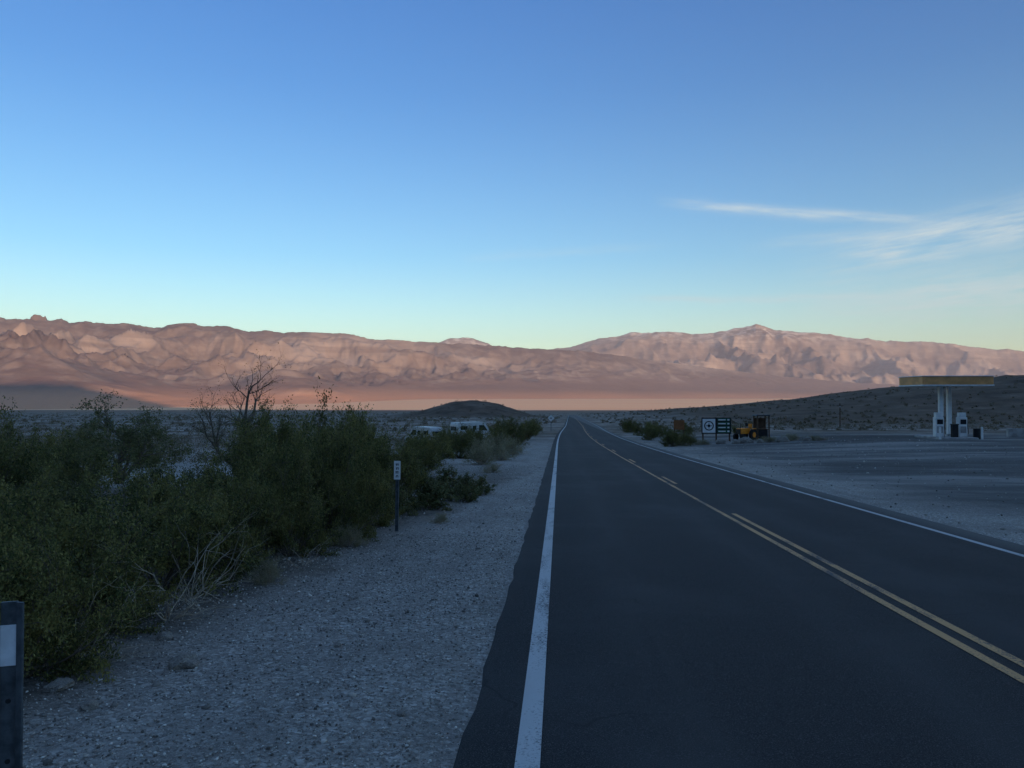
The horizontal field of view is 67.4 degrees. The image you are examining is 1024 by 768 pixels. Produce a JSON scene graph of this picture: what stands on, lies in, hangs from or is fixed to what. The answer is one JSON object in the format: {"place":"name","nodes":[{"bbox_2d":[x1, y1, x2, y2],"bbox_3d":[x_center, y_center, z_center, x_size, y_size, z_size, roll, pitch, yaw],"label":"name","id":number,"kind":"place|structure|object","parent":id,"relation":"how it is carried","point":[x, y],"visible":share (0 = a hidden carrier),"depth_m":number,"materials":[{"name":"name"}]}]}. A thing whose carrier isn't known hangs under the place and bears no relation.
{"place":"outdoors","nodes":[
{"label":"outdoors","id":0,"kind":"place"},
{"bbox_2d":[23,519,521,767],"bbox_3d":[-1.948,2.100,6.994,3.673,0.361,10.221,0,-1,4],"label":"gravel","id":1,"kind":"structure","parent":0,"point":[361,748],"depth_m":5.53,"materials":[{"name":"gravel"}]},
{"bbox_2d":[158,464,544,614],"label":"gravel","id":2,"kind":"structure","parent":0,"point":[357,608],"depth_m":9.23,"materials":[{"name":"gravel"}]},
{"bbox_2d":[0,375,1023,767],"bbox_3d":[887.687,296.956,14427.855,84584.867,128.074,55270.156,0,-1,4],"label":"ground","id":3,"kind":"structure","parent":0,"point":[972,507],"depth_m":8.37,"materials":[{"name":"gravel"}]},
{"bbox_2d":[0,601,23,767],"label":"delineator post","id":4,"kind":"object","parent":3,"relation":"on","point":[11,676],"visible":1,"depth_m":2.18,"materials":[{"name":"metal"}]},
{"bbox_2d":[0,397,49,488],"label":"creosote bush","id":5,"kind":"object","parent":3,"relation":"on","point":[9,426],"visible":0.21,"depth_m":16.74,"materials":[{"name":"green plant"}]},
{"bbox_2d":[0,395,69,500],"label":"creosote bush","id":6,"kind":"object","parent":3,"relation":"on","point":[19,472],"visible":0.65,"depth_m":13.92,"materials":[{"name":"green plant"}]},
{"bbox_2d":[0,422,73,472],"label":"creosote bush","id":7,"kind":"object","parent":3,"relation":"on","point":[47,443],"visible":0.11,"depth_m":18.75,"materials":[{"name":"green plant"}]},
{"bbox_2d":[0,453,77,537],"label":"creosote bush","id":8,"kind":"object","parent":3,"relation":"on","point":[5,491],"visible":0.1,"depth_m":8.97,"materials":[{"name":"green plant"}]},
{"bbox_2d":[0,497,81,565],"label":"creosote bush","id":9,"kind":"object","parent":3,"relation":"on","point":[3,512],"visible":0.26,"depth_m":6.54,"materials":[{"name":"green plant"}]},
{"bbox_2d":[0,521,87,682],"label":"creosote bush","id":10,"kind":"object","parent":3,"relation":"on","point":[22,591],"visible":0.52,"depth_m":5.22,"materials":[{"name":"green plant"}]},
{"bbox_2d":[0,461,88,565],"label":"creosote bush","id":11,"kind":"object","parent":3,"relation":"on","point":[9,533],"visible":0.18,"depth_m":7.91,"materials":[{"name":"green plant"}]},
{"bbox_2d":[11,425,84,481],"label":"creosote bush","id":12,"kind":"object","parent":3,"relation":"on","point":[71,446],"visible":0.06,"depth_m":25.31,"materials":[{"name":"green plant"}]},
{"bbox_2d":[42,677,74,693],"bbox_3d":[-2.993,1.991,5.056,0.168,0.089,0.165,0,-1,7],"label":"rock","id":13,"kind":"object","parent":3,"relation":"on","point":[59,684],"visible":0.98,"depth_m":5.01,"materials":[{"name":"stone"}]},
{"bbox_2d":[43,425,94,464],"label":"creosote bush","id":14,"kind":"object","parent":3,"relation":"on","point":[63,444],"visible":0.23,"depth_m":51.48,"materials":[{"name":"green plant"}]},
{"bbox_2d":[0,501,145,683],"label":"creosote bush","id":15,"kind":"object","parent":3,"relation":"on","point":[47,609],"visible":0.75,"depth_m":5.33,"materials":[{"name":"green plant"}]},
{"bbox_2d":[21,455,125,546],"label":"creosote bush","id":16,"kind":"object","parent":3,"relation":"on","point":[73,491],"visible":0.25,"depth_m":10.58,"materials":[{"name":"green plant"}]},
{"bbox_2d":[3,544,152,662],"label":"dry branches","id":17,"kind":"object","parent":3,"relation":"on","point":[91,606],"visible":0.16,"depth_m":5.77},
{"bbox_2d":[15,428,144,506],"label":"creosote bush","id":18,"kind":"object","parent":3,"relation":"on","point":[74,473],"visible":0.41,"depth_m":15.91,"materials":[{"name":"green plant"}]},
{"bbox_2d":[57,420,117,454],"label":"creosote bush","id":19,"kind":"object","parent":3,"relation":"on","point":[93,442],"visible":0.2,"depth_m":62.30,"materials":[{"name":"green plant"}]},
{"bbox_2d":[79,699,98,710],"bbox_3d":[-2.612,1.989,4.737,0.099,0.085,0.109,-1,-1,39],"label":"rock","id":20,"kind":"object","parent":3,"relation":"on","point":[89,705],"visible":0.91,"depth_m":4.71,"materials":[{"name":"stone"}]},
{"bbox_2d":[0,464,182,640],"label":"creosote bush","id":21,"kind":"object","parent":3,"relation":"on","point":[96,523],"visible":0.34,"depth_m":6.83,"materials":[{"name":"green plant"}]},
{"bbox_2d":[0,489,185,641],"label":"creosote bush","id":22,"kind":"object","parent":3,"relation":"on","point":[120,553],"visible":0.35,"depth_m":6.38,"materials":[{"name":"green plant"}]},
{"bbox_2d":[35,606,163,677],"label":"dry branches","id":23,"kind":"object","parent":3,"relation":"on","point":[117,647],"visible":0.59,"depth_m":5.63,"materials":[{"name":"plant"}]},
{"bbox_2d":[55,389,193,484],"bbox_3d":[-17.365,2.431,34.596,5.883,4.428,5.728,1,-1,-27],"label":"mesquite tree","id":24,"kind":"object","parent":3,"relation":"on","point":[128,444],"visible":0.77,"depth_m":34.59,"materials":[{"name":"green plant"}]},
{"bbox_2d":[111,424,169,467],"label":"creosote bush","id":25,"kind":"object","parent":3,"relation":"on","point":[154,458],"visible":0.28,"depth_m":49.51,"materials":[{"name":"green plant"}]},
{"bbox_2d":[58,447,224,572],"bbox_3d":[-4.680,1.660,9.624,2.054,1.698,2.011,1,-1,-44],"label":"creosote bush","id":26,"kind":"object","parent":3,"relation":"on","point":[159,494],"visible":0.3,"depth_m":9.66,"materials":[{"name":"green plant"}]},
{"bbox_2d":[70,463,258,597],"bbox_3d":[-3.483,1.609,8.071,2.083,1.598,1.810,0,-1,21],"label":"creosote bush","id":27,"kind":"object","parent":3,"relation":"on","point":[191,533],"visible":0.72,"depth_m":7.90,"materials":[{"name":"green plant"}]},
{"bbox_2d":[103,439,227,529],"bbox_3d":[-5.691,1.788,12.915,2.068,1.737,2.380,0,-1,-15],"label":"creosote bush","id":28,"kind":"object","parent":3,"relation":"on","point":[152,472],"visible":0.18,"depth_m":12.72,"materials":[{"name":"green plant"}]},
{"bbox_2d":[157,631,173,640],"bbox_3d":[-2.823,2.058,6.246,0.125,0.087,0.116,0,-1,-19],"label":"rock","id":29,"kind":"object","parent":3,"relation":"on","point":[164,635],"visible":0.93,"depth_m":6.21,"materials":[{"name":"stone"}]},
{"bbox_2d":[88,526,250,625],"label":"dry branches","id":30,"kind":"object","parent":3,"relation":"on","point":[171,611],"visible":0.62,"depth_m":6.79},
{"bbox_2d":[168,654,198,670],"bbox_3d":[-2.382,2.030,5.569,0.198,0.147,0.198,1,-1,-26],"label":"rock","id":31,"kind":"object","parent":3,"relation":"on","point":[184,661],"visible":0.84,"depth_m":5.51,"materials":[{"name":"stone"}]},
{"bbox_2d":[138,577,246,620],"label":"dry branches","id":32,"kind":"object","parent":3,"relation":"on","point":[190,600],"visible":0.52,"depth_m":7.20,"materials":[{"name":"plant"}]},
{"bbox_2d":[122,498,270,609],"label":"dry branches","id":33,"kind":"object","parent":3,"relation":"on","point":[203,588],"visible":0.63,"depth_m":7.71,"materials":[{"name":"plant"}]},
{"bbox_2d":[179,487,277,587],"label":"creosote bush","id":34,"kind":"object","parent":3,"relation":"on","point":[242,572],"visible":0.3,"depth_m":8.67,"materials":[{"name":"green plant"}]},
{"bbox_2d":[164,440,299,574],"bbox_3d":[-3.576,1.675,9.448,1.532,2.038,1.613,0,-1,6],"label":"creosote bush","id":35,"kind":"object","parent":3,"relation":"on","point":[245,493],"visible":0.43,"depth_m":9.18,"materials":[{"name":"green plant"}]},
{"bbox_2d":[184,343,291,473],"bbox_3d":[-12.575,1.352,35.050,4.879,6.536,5.704,1,-1,-31],"label":"bare tree","id":36,"kind":"object","parent":3,"relation":"on","point":[215,443],"visible":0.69,"depth_m":34.69,"materials":[{"name":"brown plant"}]},
{"bbox_2d":[156,417,330,538],"bbox_3d":[-3.908,1.601,11.770,2.241,2.226,2.193,0,-1,12],"label":"creosote bush","id":37,"kind":"object","parent":3,"relation":"on","point":[261,450],"visible":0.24,"depth_m":11.62,"materials":[{"name":"green plant"}]},
{"bbox_2d":[210,398,319,495],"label":"creosote bush","id":38,"kind":"object","parent":3,"relation":"on","point":[233,457],"visible":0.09,"depth_m":16.17,"materials":[{"name":"green plant"}]},
{"bbox_2d":[244,549,288,585],"bbox_3d":[-2.720,2.031,8.383,0.587,0.401,0.501,1,-1,-40],"label":"pale brush","id":39,"kind":"object","parent":3,"relation":"on","point":[271,570],"visible":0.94,"depth_m":8.41,"materials":[{"name":"beige plant"}]},
{"bbox_2d":[215,394,320,485],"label":"creosote bush","id":40,"kind":"object","parent":3,"relation":"on","point":[232,467],"visible":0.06,"depth_m":19.61,"materials":[{"name":"green plant"}]},
{"bbox_2d":[221,410,314,476],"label":"creosote bush","id":41,"kind":"object","parent":3,"relation":"on","point":[253,430],"visible":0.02,"depth_m":22.50,"materials":[{"name":"green plant"}]},
{"bbox_2d":[233,395,326,492],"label":"creosote bush","id":42,"kind":"object","parent":3,"relation":"on","point":[281,435],"visible":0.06,"depth_m":14.33,"materials":[{"name":"green plant"}]},
{"bbox_2d":[261,537,330,567],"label":"dry branches","id":43,"kind":"object","parent":3,"relation":"on","point":[299,557],"visible":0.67,"depth_m":9.45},
{"bbox_2d":[272,409,319,443],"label":"creosote bush","id":44,"kind":"object","parent":3,"relation":"on","point":[280,414],"visible":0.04,"depth_m":27.50,"materials":[{"name":"green plant"}]},
{"bbox_2d":[251,469,347,558],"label":"creosote bush","id":45,"kind":"object","parent":3,"relation":"on","point":[285,542],"visible":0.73,"depth_m":10.03,"materials":[{"name":"green plant"}]},
{"bbox_2d":[250,430,350,551],"bbox_3d":[-3.173,1.745,10.848,1.725,2.290,1.288,0,-1,-16],"label":"creosote bush","id":46,"kind":"object","parent":3,"relation":"on","point":[299,470],"visible":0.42,"depth_m":10.70,"materials":[{"name":"green plant"}]},
{"bbox_2d":[277,404,380,533],"bbox_3d":[-3.157,1.511,12.273,1.884,2.432,1.637,0,-1,8],"label":"creosote bush","id":47,"kind":"object","parent":3,"relation":"on","point":[347,469],"visible":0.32,"depth_m":12.28,"materials":[{"name":"green plant"}]},
{"bbox_2d":[283,376,382,520],"bbox_3d":[-3.549,1.540,13.741,1.992,3.370,2.097,1,-1,-31],"label":"creosote bush","id":48,"kind":"object","parent":3,"relation":"on","point":[330,447],"visible":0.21,"depth_m":13.51,"materials":[{"name":"green plant"}]},
{"bbox_2d":[298,457,388,541],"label":"creosote bush","id":49,"kind":"object","parent":3,"relation":"on","point":[352,508],"visible":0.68,"depth_m":11.50,"materials":[{"name":"green plant"}]},
{"bbox_2d":[333,519,370,547],"bbox_3d":[-2.276,2.144,10.958,0.585,0.468,0.684,0,-1,-15],"label":"pale brush","id":50,"kind":"object","parent":3,"relation":"on","point":[348,539],"visible":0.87,"depth_m":10.99,"materials":[{"name":"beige plant"}]},
{"bbox_2d":[317,403,397,479],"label":"creosote bush","id":51,"kind":"object","parent":3,"relation":"on","point":[363,436],"visible":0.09,"depth_m":18.40,"materials":[{"name":"green plant"}]},
{"bbox_2d":[314,400,416,480],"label":"creosote bush","id":52,"kind":"object","parent":3,"relation":"on","point":[407,443],"visible":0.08,"depth_m":22.72,"materials":[{"name":"green plant"}]},
{"bbox_2d":[339,404,399,455],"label":"creosote bush","id":53,"kind":"object","parent":3,"relation":"on","point":[366,430],"visible":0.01,"depth_m":29.35,"materials":[{"name":"green plant"}]},
{"bbox_2d":[349,452,405,528],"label":"creosote bush","id":54,"kind":"object","parent":3,"relation":"on","point":[383,521],"visible":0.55,"depth_m":12.95,"materials":[{"name":"green plant"}]},
{"bbox_2d":[327,421,435,511],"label":"creosote bush","id":55,"kind":"object","parent":3,"relation":"on","point":[409,483],"visible":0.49,"depth_m":15.41,"materials":[{"name":"green plant"}]},
{"bbox_2d":[371,473,418,515],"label":"leafy shrub","id":56,"kind":"object","parent":3,"relation":"on","point":[402,499],"visible":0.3,"depth_m":14.63,"materials":[{"name":"green plant"}]},
{"bbox_2d":[394,461,400,531],"bbox_3d":[-1.855,1.855,12.396,0.105,1.230,0.055,1,-1,2],"label":"milepost marker","id":57,"kind":"object","parent":3,"relation":"on","point":[397,464],"visible":0.89,"depth_m":12.38,"materials":[{"name":"metal"}]},
{"bbox_2d":[394,435,444,477],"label":"creosote bush","id":58,"kind":"object","parent":3,"relation":"on","point":[427,462],"visible":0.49,"depth_m":24.37,"materials":[{"name":"green plant"}]},
{"bbox_2d":[405,426,442,439],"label":"parked van","id":59,"kind":"object","parent":3,"relation":"on","point":[430,429],"visible":0.14,"depth_m":87.14,"materials":[{"name":"paint"}]},
{"bbox_2d":[397,427,455,464],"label":"creosote bush","id":60,"kind":"object","parent":3,"relation":"on","point":[447,453],"visible":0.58,"depth_m":30.97,"materials":[{"name":"green plant"}]},
{"bbox_2d":[394,420,463,458],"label":"creosote bush","id":61,"kind":"object","parent":3,"relation":"on","point":[445,437],"visible":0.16,"depth_m":36.40,"materials":[{"name":"green plant"}]},
{"bbox_2d":[405,466,463,510],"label":"leafy shrub","id":62,"kind":"object","parent":3,"relation":"on","point":[429,497],"visible":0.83,"depth_m":15.70,"materials":[{"name":"green plant"}]},
{"bbox_2d":[427,508,451,523],"bbox_3d":[-1.327,2.348,13.558,0.489,0.294,0.418,0,-1,15],"label":"pale brush","id":63,"kind":"object","parent":3,"relation":"on","point":[440,518],"visible":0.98,"depth_m":13.56,"materials":[{"name":"beige plant"}]},
{"bbox_2d":[435,424,477,450],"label":"creosote bush","id":64,"kind":"object","parent":3,"relation":"on","point":[462,435],"visible":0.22,"depth_m":49.42,"materials":[{"name":"green plant"}]},
{"bbox_2d":[428,464,486,492],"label":"leafy shrub","id":65,"kind":"object","parent":3,"relation":"on","point":[445,476],"visible":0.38,"depth_m":19.19,"materials":[{"name":"green plant"}]},
{"bbox_2d":[443,423,477,458],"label":"creosote bush","id":66,"kind":"object","parent":3,"relation":"on","point":[463,443],"visible":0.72,"depth_m":37.79,"materials":[{"name":"green plant"}]},
{"bbox_2d":[439,471,483,501],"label":"leafy shrub","id":67,"kind":"object","parent":3,"relation":"on","point":[461,489],"visible":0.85,"depth_m":17.14,"materials":[{"name":"green plant"}]},
{"bbox_2d":[450,421,489,437],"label":"parked van","id":68,"kind":"object","parent":3,"relation":"on","point":[453,425],"visible":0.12,"depth_m":85.26,"materials":[{"name":"paint"}]},
{"bbox_2d":[460,421,485,443],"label":"creosote bush","id":69,"kind":"object","parent":3,"relation":"on","point":[481,429],"visible":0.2,"depth_m":62.31,"materials":[{"name":"green plant"}]},
{"bbox_2d":[464,428,484,443],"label":"creosote bush","id":70,"kind":"object","parent":3,"relation":"on","point":[477,435],"visible":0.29,"depth_m":59.93,"materials":[{"name":"green plant"}]},
{"bbox_2d":[465,474,496,495],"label":"leafy shrub","id":71,"kind":"object","parent":3,"relation":"on","point":[487,488],"visible":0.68,"depth_m":18.72,"materials":[{"name":"green plant"}]},
{"bbox_2d":[460,444,509,464],"bbox_3d":[-1.077,2.888,32.182,2.151,1.137,1.839,0,-1,1],"label":"pale brush","id":72,"kind":"object","parent":3,"relation":"on","point":[480,456],"visible":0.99,"depth_m":31.82,"materials":[{"name":"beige plant"}]},
{"bbox_2d":[461,436,512,457],"bbox_3d":[-1.214,3.119,38.612,2.542,1.472,2.173,0,-1,21],"label":"pale brush","id":73,"kind":"object","parent":3,"relation":"on","point":[476,442],"visible":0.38,"depth_m":38.50,"materials":[{"name":"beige plant"}]},
{"bbox_2d":[480,460,501,472],"bbox_3d":[-0.830,2.917,27.127,0.836,0.535,0.978,1,-1,-29],"label":"pale brush","id":74,"kind":"object","parent":3,"relation":"on","point":[493,468],"visible":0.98,"depth_m":27.02,"materials":[{"name":"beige plant"}]},
{"bbox_2d":[477,428,511,448],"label":"pale brush","id":75,"kind":"object","parent":3,"relation":"on","point":[497,440],"visible":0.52,"depth_m":45.01,"materials":[{"name":"green plant"}]},
{"bbox_2d":[482,425,510,446],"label":"creosote bush","id":76,"kind":"object","parent":3,"relation":"on","point":[492,432],"visible":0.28,"depth_m":52.03,"materials":[{"name":"green plant"}]},
{"bbox_2d":[484,416,515,436],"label":"creosote bush","id":77,"kind":"object","parent":3,"relation":"on","point":[497,423],"visible":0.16,"depth_m":71.95,"materials":[{"name":"green plant"}]},
{"bbox_2d":[480,437,530,459],"bbox_3d":[-0.294,3.081,36.078,2.347,1.204,2.006,0,-1,16],"label":"pale brush","id":78,"kind":"object","parent":3,"relation":"on","point":[508,456],"visible":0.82,"depth_m":35.88,"materials":[{"name":"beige plant"}]},
{"bbox_2d":[0,375,1023,463],"bbox_3d":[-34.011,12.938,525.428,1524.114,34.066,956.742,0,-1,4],"label":"desert scrub","id":79,"kind":"object","parent":3,"relation":"on","point":[734,424],"visible":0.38,"depth_m":169.00,"materials":[{"name":"green plant"}]},
{"bbox_2d":[495,413,531,440],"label":"creosote bush","id":80,"kind":"object","parent":3,"relation":"on","point":[510,421],"visible":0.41,"depth_m":65.92,"materials":[{"name":"green plant"}]},
{"bbox_2d":[500,438,531,454],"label":"pale brush","id":81,"kind":"object","parent":3,"relation":"on","point":[508,445],"visible":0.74,"depth_m":41.80,"materials":[{"name":"green plant"}]},
{"bbox_2d":[503,416,529,444],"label":"creosote bush","id":82,"kind":"object","parent":3,"relation":"on","point":[511,429],"visible":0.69,"depth_m":57.94,"materials":[{"name":"green plant"}]},
{"bbox_2d":[521,417,540,438],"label":"creosote bush","id":83,"kind":"object","parent":3,"relation":"on","point":[531,433],"visible":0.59,"depth_m":73.55,"materials":[{"name":"green plant"}]},
{"bbox_2d":[521,415,542,434],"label":"creosote bush","id":84,"kind":"object","parent":3,"relation":"on","point":[538,425],"visible":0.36,"depth_m":89.55,"materials":[{"name":"green plant"}]},
{"bbox_2d":[621,420,637,432],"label":"creosote bush","id":85,"kind":"object","parent":3,"relation":"on","point":[626,429],"visible":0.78,"depth_m":102.86,"materials":[{"name":"green plant"}]},
{"bbox_2d":[631,422,645,435],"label":"creosote bush","id":86,"kind":"object","parent":3,"relation":"on","point":[635,429],"visible":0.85,"depth_m":87.12,"materials":[{"name":"green plant"}]},
{"bbox_2d":[639,426,659,439],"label":"creosote bush","id":87,"kind":"object","parent":3,"relation":"on","point":[653,434],"visible":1,"depth_m":70.93,"materials":[{"name":"green plant"}]},
{"bbox_2d":[659,425,687,446],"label":"creosote bush","id":88,"kind":"object","parent":3,"relation":"on","point":[671,440],"visible":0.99,"depth_m":55.29,"materials":[{"name":"green plant"}]},
{"bbox_2d":[674,420,683,433],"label":"park sign","id":89,"kind":"object","parent":3,"relation":"on","point":[678,424],"visible":0.88,"depth_m":80.91,"materials":[{"name":"brown wood"}]},
{"bbox_2d":[675,430,697,445],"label":"creosote bush","id":90,"kind":"object","parent":3,"relation":"on","point":[691,439],"visible":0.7,"depth_m":57.00,"materials":[{"name":"green plant"}]},
{"bbox_2d":[689,439,710,444],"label":"pale brush","id":91,"kind":"object","parent":3,"relation":"on","point":[699,442],"visible":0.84,"depth_m":59.13,"materials":[{"name":"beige plant"}]},
{"bbox_2d":[701,417,730,441],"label":"roadside billboard","id":92,"kind":"object","parent":3,"relation":"on","point":[715,425],"visible":0.84,"depth_m":64.13,"materials":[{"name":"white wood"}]},
{"bbox_2d":[733,423,757,439],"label":"tractor","id":93,"kind":"object","parent":3,"relation":"on","point":[745,432],"visible":0.94,"depth_m":65.40,"materials":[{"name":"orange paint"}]},
{"bbox_2d":[739,437,753,443],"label":"boulder","id":94,"kind":"object","parent":3,"relation":"on","point":[742,440],"visible":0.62,"depth_m":59.26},
{"bbox_2d":[752,415,770,438],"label":"wooden kiosk","id":95,"kind":"object","parent":3,"relation":"on","point":[759,424],"visible":0.79,"depth_m":65.81,"materials":[{"name":"brown wood"}]},
{"bbox_2d":[752,436,776,441],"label":"pale brush","id":96,"kind":"object","parent":3,"relation":"on","point":[769,439],"visible":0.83,"depth_m":59.71,"materials":[{"name":"beige plant"}]},
{"bbox_2d":[781,433,803,440],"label":"pale brush","id":97,"kind":"object","parent":3,"relation":"on","point":[792,437],"visible":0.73,"depth_m":61.00,"materials":[{"name":"beige plant"}]},
{"bbox_2d":[898,376,993,439],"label":"gas station canopy","id":98,"kind":"object","parent":3,"relation":"on","point":[958,430],"visible":0.94,"depth_m":58.71,"materials":[{"name":"metal"}]},
{"bbox_2d":[1006,428,1023,436],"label":"wall","id":99,"kind":"structure","parent":3,"relation":"on","point":[1014,432],"depth_m":63.34,"materials":[{"name":"concrete"}]},
{"bbox_2d":[0,314,1023,409],"bbox_3d":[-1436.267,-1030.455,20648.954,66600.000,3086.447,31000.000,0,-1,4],"label":"mountain range","id":100,"kind":"structure","parent":0,"point":[45,363],"depth_m":14490.79,"materials":[{"name":"stone"}]},
{"bbox_2d":[0,0,1023,350],"label":"sky","id":101,"kind":"structure","parent":0,"point":[530,174],"materials":[{"name":"blue"}]},
{"bbox_2d":[453,415,1023,767],"bbox_3d":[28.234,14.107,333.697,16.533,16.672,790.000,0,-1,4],"label":"road","id":102,"kind":"structure","parent":0,"point":[685,630],"depth_m":6.48,"materials":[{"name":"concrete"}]},
{"bbox_2d":[514,416,1023,767],"bbox_3d":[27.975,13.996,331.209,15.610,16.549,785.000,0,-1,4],"label":"white edge line","id":103,"kind":"object","parent":102,"relation":"on","point":[528,752],"visible":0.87,"depth_m":5.85,"materials":[{"name":"paint"}]},
{"bbox_2d":[576,419,1023,682],"bbox_3d":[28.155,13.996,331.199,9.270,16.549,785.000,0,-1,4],"label":"yellow center line","id":104,"kind":"object","parent":102,"relation":"on","point":[995,664],"visible":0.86,"depth_m":7.47,"materials":[{"name":"paint"}]},
{"bbox_2d":[649,436,1023,534],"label":"gravel","id":105,"kind":"structure","parent":0,"point":[925,514],"depth_m":31.84,"materials":[{"name":"gravel"}]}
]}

